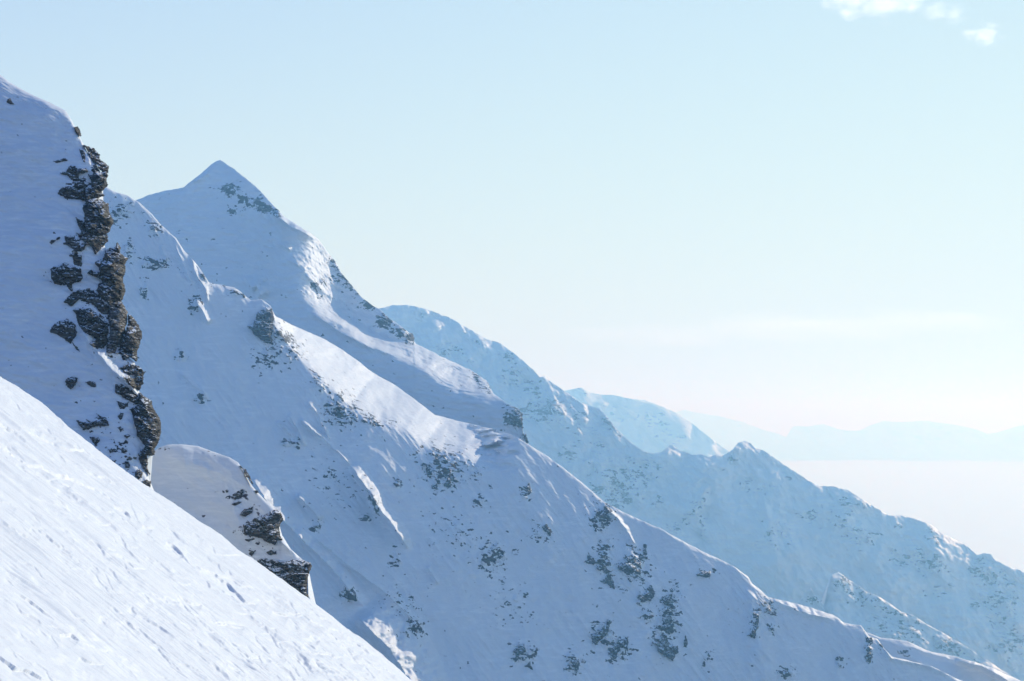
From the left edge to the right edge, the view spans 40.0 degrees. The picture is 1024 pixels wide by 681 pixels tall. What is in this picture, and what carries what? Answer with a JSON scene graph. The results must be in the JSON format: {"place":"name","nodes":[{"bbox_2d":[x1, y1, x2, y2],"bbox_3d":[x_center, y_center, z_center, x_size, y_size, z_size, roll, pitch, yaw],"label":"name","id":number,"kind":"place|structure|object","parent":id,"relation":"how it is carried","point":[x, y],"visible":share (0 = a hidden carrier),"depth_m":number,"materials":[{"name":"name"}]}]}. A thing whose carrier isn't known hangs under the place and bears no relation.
{"place":"outdoors","nodes":[
{"label":"outdoors","id":0,"kind":"place"},
{"bbox_2d":[0,75,153,489],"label":"cliff slope","id":1,"kind":"structure","parent":0,"point":[40,361],"depth_m":188.19,"materials":[{"name":"white snow"}]},
{"bbox_2d":[54,158,66,162],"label":"rock","id":2,"kind":"object","parent":1,"relation":"on","point":[61,160],"visible":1,"depth_m":199.37,"materials":[{"name":"grey stone"}]},
{"bbox_2d":[50,319,76,343],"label":"rock outcrop","id":3,"kind":"object","parent":1,"relation":"on","point":[65,330],"visible":1,"depth_m":184.05,"materials":[{"name":"grey stone"}]},
{"bbox_2d":[50,262,82,290],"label":"rock outcrop","id":4,"kind":"object","parent":1,"relation":"on","point":[65,273],"visible":1,"depth_m":188.33,"materials":[{"name":"grey stone"}]},
{"bbox_2d":[65,376,77,389],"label":"boulder","id":5,"kind":"object","parent":1,"relation":"on","point":[71,381],"visible":1,"depth_m":180.71,"materials":[{"name":"grey stone"}]},
{"bbox_2d":[58,180,85,200],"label":"rock outcrop","id":6,"kind":"object","parent":1,"relation":"on","point":[77,190],"visible":1,"depth_m":196.29,"materials":[{"name":"grey stone"}]},
{"bbox_2d":[63,236,81,251],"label":"rock outcrop","id":7,"kind":"object","parent":1,"relation":"on","point":[72,243],"visible":1,"depth_m":190.89,"materials":[{"name":"grey stone"}]},
{"bbox_2d":[60,165,87,180],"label":"rock outcrop","id":8,"kind":"object","parent":1,"relation":"on","point":[72,172],"visible":1,"depth_m":198.20,"materials":[{"name":"grey stone"}]},
{"bbox_2d":[69,253,81,266],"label":"rock","id":9,"kind":"object","parent":1,"relation":"on","point":[77,259],"visible":1,"depth_m":190.21,"materials":[{"name":"grey stone"}]},
{"bbox_2d":[74,126,80,135],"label":"rock","id":10,"kind":"object","parent":1,"relation":"on","point":[77,131],"visible":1,"depth_m":204.01,"materials":[{"name":"grey stone"}]},
{"bbox_2d":[79,149,84,161],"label":"rock","id":11,"kind":"object","parent":1,"relation":"on","point":[82,154],"visible":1,"depth_m":201.08,"materials":[{"name":"grey stone"}]},
{"bbox_2d":[64,289,108,313],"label":"rock outcrop","id":12,"kind":"object","parent":1,"relation":"on","point":[91,297],"visible":1,"depth_m":187.32,"materials":[{"name":"grey stone"}]},
{"bbox_2d":[73,308,107,348],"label":"rock","id":13,"kind":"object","parent":1,"relation":"on","point":[92,323],"depth_m":185.04,"materials":[{"name":"grey stone"}]},
{"bbox_2d":[85,381,95,386],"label":"boulder","id":14,"kind":"object","parent":1,"relation":"on","point":[92,384],"visible":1,"depth_m":180.97,"materials":[{"name":"grey stone"}]},
{"bbox_2d":[76,218,107,253],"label":"rock outcrop","id":15,"kind":"object","parent":1,"relation":"on","point":[96,243],"visible":1,"depth_m":192.64,"materials":[{"name":"grey stone"}]},
{"bbox_2d":[77,420,107,429],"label":"rock slab","id":16,"kind":"object","parent":1,"relation":"on","point":[86,425],"visible":1,"depth_m":177.95,"materials":[{"name":"grey stone"}]},
{"bbox_2d":[90,436,99,444],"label":"boulder","id":17,"kind":"object","parent":1,"relation":"on","point":[95,440],"visible":1,"depth_m":176.90,"materials":[{"name":"grey stone"}]},
{"bbox_2d":[83,169,107,199],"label":"rock outcrop","id":18,"kind":"object","parent":1,"relation":"on","point":[99,184],"visible":1,"depth_m":197.91,"materials":[{"name":"grey stone"}]},
{"bbox_2d":[84,145,108,172],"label":"rock outcrop","id":19,"kind":"object","parent":1,"relation":"on","point":[94,154],"visible":1,"depth_m":201.78,"materials":[{"name":"grey stone"}]},
{"bbox_2d":[83,198,113,235],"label":"rock buttress","id":20,"kind":"object","parent":1,"relation":"on","point":[98,220],"visible":0.99,"depth_m":194.31,"materials":[{"name":"grey stone"}]},
{"bbox_2d":[96,413,108,425],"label":"rock","id":21,"kind":"object","parent":1,"relation":"on","point":[104,420],"visible":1,"depth_m":178.33,"materials":[{"name":"grey stone"}]},
{"bbox_2d":[87,242,128,305],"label":"rock outcrop","id":22,"kind":"object","parent":1,"relation":"on","point":[110,276],"visible":1,"depth_m":189.78,"materials":[{"name":"grey stone"}]},
{"bbox_2d":[106,301,127,352],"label":"rock pillar","id":23,"kind":"object","parent":1,"relation":"on","point":[117,320],"visible":1,"depth_m":185.95,"materials":[{"name":"grey stone"}]},
{"bbox_2d":[117,401,127,408],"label":"rock","id":24,"kind":"object","parent":1,"relation":"on","point":[121,405],"visible":1,"depth_m":180.20,"materials":[{"name":"grey stone"}]},
{"bbox_2d":[115,384,138,404],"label":"rock slab","id":25,"kind":"object","parent":1,"relation":"on","point":[125,392],"visible":1,"depth_m":180.94,"materials":[{"name":"grey stone"}]},
{"bbox_2d":[124,461,129,467],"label":"boulder","id":26,"kind":"object","parent":1,"relation":"on","point":[127,464],"visible":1,"depth_m":175.70,"materials":[{"name":"grey stone"}]},
{"bbox_2d":[116,314,141,361],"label":"rock outcrop","id":27,"kind":"object","parent":1,"relation":"on","point":[130,342],"visible":1,"depth_m":185.96,"materials":[{"name":"grey stone"}]},
{"bbox_2d":[119,364,145,375],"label":"rock slab","id":28,"kind":"object","parent":1,"relation":"on","point":[132,369],"visible":1,"depth_m":183.28,"materials":[{"name":"grey stone"}]},
{"bbox_2d":[123,376,143,389],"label":"rock slab","id":29,"kind":"object","parent":1,"relation":"on","point":[136,382],"visible":1,"depth_m":182.60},
{"bbox_2d":[135,469,142,478],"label":"boulder","id":30,"kind":"object","parent":1,"relation":"on","point":[138,473],"visible":0.99,"depth_m":175.30,"materials":[{"name":"grey stone"}]},
{"bbox_2d":[138,453,149,474],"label":"rock outcrop","id":31,"kind":"object","parent":1,"relation":"on","point":[143,459],"visible":1,"depth_m":177.21,"materials":[{"name":"grey stone"}]},
{"bbox_2d":[130,393,161,455],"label":"rock buttress","id":32,"kind":"object","parent":1,"relation":"on","point":[146,420],"visible":1,"depth_m":179.42,"materials":[{"name":"grey stone"}]},
{"bbox_2d":[142,480,150,486],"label":"rock","id":33,"kind":"object","parent":1,"relation":"on","point":[147,482],"visible":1,"depth_m":175.34,"materials":[{"name":"grey stone"}]},
{"bbox_2d":[0,376,411,680],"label":"snow slope","id":34,"kind":"structure","parent":0,"point":[110,570],"depth_m":30.58,"materials":[{"name":"white snow"}]},
{"bbox_2d":[151,444,315,603],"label":"snow knoll","id":35,"kind":"structure","parent":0,"point":[196,482],"depth_m":266.97,"materials":[{"name":"white snow"}]},
{"bbox_2d":[233,489,244,498],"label":"rock","id":36,"kind":"object","parent":35,"relation":"on","point":[238,494],"visible":1,"depth_m":266.06,"materials":[{"name":"grey stone"}]},
{"bbox_2d":[240,507,252,516],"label":"rock","id":37,"kind":"object","parent":35,"relation":"on","point":[246,512],"visible":1,"depth_m":263.75,"materials":[{"name":"grey stone"}]},
{"bbox_2d":[240,466,252,483],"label":"rock","id":38,"kind":"object","parent":35,"relation":"on","point":[246,473],"visible":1,"depth_m":268.35,"materials":[{"name":"grey stone"}]},
{"bbox_2d":[243,510,282,544],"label":"rock crag","id":39,"kind":"structure","parent":35,"relation":"on","point":[265,527],"depth_m":260.16,"materials":[{"name":"grey stone"}]},
{"bbox_2d":[266,550,275,554],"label":"rock","id":40,"kind":"object","parent":35,"relation":"on","point":[271,552],"visible":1,"depth_m":258.50,"materials":[{"name":"grey stone"}]},
{"bbox_2d":[257,558,311,597],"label":"rock wall","id":41,"kind":"structure","parent":35,"relation":"on","point":[293,573],"depth_m":255.36,"materials":[{"name":"grey stone"}]},
{"bbox_2d":[136,160,527,443],"bbox_3d":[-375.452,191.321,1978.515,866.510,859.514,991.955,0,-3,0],"label":"pyramid peak","id":42,"kind":"structure","parent":0,"point":[223,223],"depth_m":1794.01,"materials":[{"name":"white snow"}]},
{"bbox_2d":[381,314,387,321],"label":"rock","id":43,"kind":"object","parent":42,"relation":"on","point":[384,317],"visible":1,"depth_m":1789.01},
{"bbox_2d":[406,333,414,344],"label":"rock","id":44,"kind":"object","parent":42,"relation":"on","point":[410,338],"visible":1,"depth_m":1786.28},
{"bbox_2d":[477,377,489,387],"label":"rock","id":45,"kind":"object","parent":42,"relation":"on","point":[483,382],"visible":1,"depth_m":1706.41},
{"bbox_2d":[508,409,523,427],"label":"rock outcrop","id":46,"kind":"object","parent":42,"relation":"on","point":[516,419],"visible":1,"depth_m":1593.30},
{"bbox_2d":[0,0,1023,434],"label":"sky","id":47,"kind":"structure","parent":0,"point":[775,216],"materials":[{"name":"blue"}]},
{"bbox_2d":[103,187,961,680],"bbox_3d":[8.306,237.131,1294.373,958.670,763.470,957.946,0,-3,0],"label":"mountain face","id":48,"kind":"object","parent":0,"point":[475,571],"visible":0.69,"depth_m":1129.46},
{"bbox_2d":[248,307,274,342],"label":"boulder","id":49,"kind":"object","parent":48,"relation":"on","point":[261,327],"visible":1,"depth_m":1152.73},
{"bbox_2d":[345,593,356,601],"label":"rock","id":50,"kind":"object","parent":48,"relation":"on","point":[350,596],"visible":1,"depth_m":1039.21,"materials":[{"name":"grey stone"}]},
{"bbox_2d":[426,465,431,474],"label":"rock","id":51,"kind":"object","parent":48,"relation":"on","point":[428,470],"visible":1,"depth_m":1139.24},
{"bbox_2d":[444,472,451,488],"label":"rock","id":52,"kind":"object","parent":48,"relation":"on","point":[448,482],"visible":1,"depth_m":1136.05,"materials":[{"name":"grey stone"}]},
{"bbox_2d":[513,644,525,653],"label":"rock","id":53,"kind":"object","parent":48,"relation":"on","point":[520,649],"visible":1,"depth_m":1076.35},
{"bbox_2d":[523,483,530,492],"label":"rock","id":54,"kind":"object","parent":48,"relation":"on","point":[528,487],"visible":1,"depth_m":1161.31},
{"bbox_2d":[542,524,551,535],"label":"rock","id":55,"kind":"object","parent":48,"relation":"on","point":[546,528],"visible":1,"depth_m":1144.32,"materials":[{"name":"grey stone"}]},
{"bbox_2d":[569,658,579,672],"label":"rock","id":56,"kind":"object","parent":48,"relation":"on","point":[575,663],"visible":1,"depth_m":1087.17,"materials":[{"name":"grey stone"}]},
{"bbox_2d":[584,552,593,564],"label":"rock","id":57,"kind":"object","parent":48,"relation":"on","point":[590,560],"visible":1,"depth_m":1146.99,"materials":[{"name":"grey stone"}]},
{"bbox_2d":[596,563,604,570],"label":"rock","id":58,"kind":"object","parent":48,"relation":"on","point":[600,567],"visible":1,"depth_m":1146.05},
{"bbox_2d":[591,619,611,644],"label":"rock","id":59,"kind":"object","parent":48,"relation":"on","point":[596,638],"visible":1,"depth_m":1113.52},
{"bbox_2d":[600,510,610,521],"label":"rock","id":60,"kind":"object","parent":48,"relation":"on","point":[605,516],"visible":1,"depth_m":1177.22,"materials":[{"name":"grey stone"}]},
{"bbox_2d":[600,573,614,588],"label":"rock","id":61,"kind":"object","parent":48,"relation":"on","point":[608,580],"visible":1,"depth_m":1143.62,"materials":[{"name":"grey stone"}]},
{"bbox_2d":[610,636,628,659],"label":"rock","id":62,"kind":"object","parent":48,"relation":"on","point":[615,650],"visible":1,"depth_m":1114.17,"materials":[{"name":"grey stone"}]},
{"bbox_2d":[618,562,635,574],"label":"rock","id":63,"kind":"object","parent":48,"relation":"on","point":[627,568],"visible":1,"depth_m":1152.37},
{"bbox_2d":[643,543,647,559],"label":"rock","id":64,"kind":"object","parent":48,"relation":"on","point":[644,551],"visible":1,"depth_m":1176.01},
{"bbox_2d":[637,585,654,601],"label":"rock","id":65,"kind":"object","parent":48,"relation":"on","point":[649,594],"visible":1,"depth_m":1148.31,"materials":[{"name":"grey stone"}]},
{"bbox_2d":[652,634,677,660],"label":"rock","id":66,"kind":"object","parent":48,"relation":"on","point":[666,648],"visible":1,"depth_m":1127.92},
{"bbox_2d":[661,594,671,608],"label":"rock","id":67,"kind":"object","parent":48,"relation":"on","point":[666,599],"visible":1,"depth_m":1153.34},
{"bbox_2d":[662,615,673,634],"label":"rock","id":68,"kind":"object","parent":48,"relation":"on","point":[668,623],"visible":1,"depth_m":1140.43,"materials":[{"name":"grey stone"}]},
{"bbox_2d":[683,635,687,646],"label":"rock","id":69,"kind":"object","parent":48,"relation":"on","point":[685,642],"visible":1,"depth_m":1140.79,"materials":[{"name":"grey stone"}]},
{"bbox_2d":[698,570,710,577],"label":"rock","id":70,"kind":"object","parent":48,"relation":"on","point":[706,574],"visible":1,"depth_m":1183.21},
{"bbox_2d":[747,616,758,637],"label":"rock","id":71,"kind":"object","parent":48,"relation":"on","point":[753,633],"visible":1,"depth_m":1166.12,"materials":[{"name":"grey stone"}]},
{"bbox_2d":[782,671,790,676],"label":"rock","id":72,"kind":"object","parent":48,"relation":"on","point":[786,673],"visible":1,"depth_m":1154.82,"materials":[{"name":"grey stone"}]},
{"bbox_2d":[864,654,870,662],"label":"rock","id":73,"kind":"object","parent":48,"relation":"on","point":[867,657],"visible":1,"depth_m":1199.38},
{"bbox_2d":[867,637,872,644],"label":"rock","id":74,"kind":"object","parent":48,"relation":"on","point":[870,640],"visible":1,"depth_m":1209.33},
{"bbox_2d":[565,388,729,456],"bbox_3d":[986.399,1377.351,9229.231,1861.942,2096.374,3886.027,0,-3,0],"label":"dome mountain","id":75,"kind":"structure","parent":0,"point":[647,426],"depth_m":8045.87,"materials":[{"name":"white snow"}]},
{"bbox_2d":[379,305,1023,680],"bbox_3d":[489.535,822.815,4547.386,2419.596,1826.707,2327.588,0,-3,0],"label":"mountain","id":76,"kind":"structure","parent":0,"point":[767,524],"depth_m":3824.07,"materials":[{"name":"white snow"}]},
{"bbox_2d":[676,410,785,450],"bbox_3d":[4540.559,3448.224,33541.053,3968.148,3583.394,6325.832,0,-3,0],"label":"distant range","id":77,"kind":"structure","parent":0,"point":[728,434],"depth_m":31230.59,"materials":[{"name":"white snow"}]},
{"bbox_2d":[761,420,1023,459],"bbox_3d":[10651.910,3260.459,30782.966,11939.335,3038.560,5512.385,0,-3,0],"label":"horizon range","id":78,"kind":"structure","parent":0,"point":[913,439],"depth_m":28561.10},
{"bbox_2d":[779,435,1023,571],"bbox_3d":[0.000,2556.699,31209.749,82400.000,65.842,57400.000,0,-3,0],"label":"cloud","id":79,"kind":"structure","parent":0,"point":[976,505],"depth_m":17261.66,"materials":[{"name":"white"}]},
{"bbox_2d":[796,572,1011,676],"bbox_3d":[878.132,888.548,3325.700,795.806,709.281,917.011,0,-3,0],"label":"rocky spur","id":80,"kind":"structure","parent":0,"point":[845,599],"depth_m":3125.67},
{"bbox_2d":[866,632,1019,680],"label":"ridge","id":81,"kind":"structure","parent":0,"point":[960,668],"depth_m":1346.70,"materials":[{"name":"white snow"}]}
]}

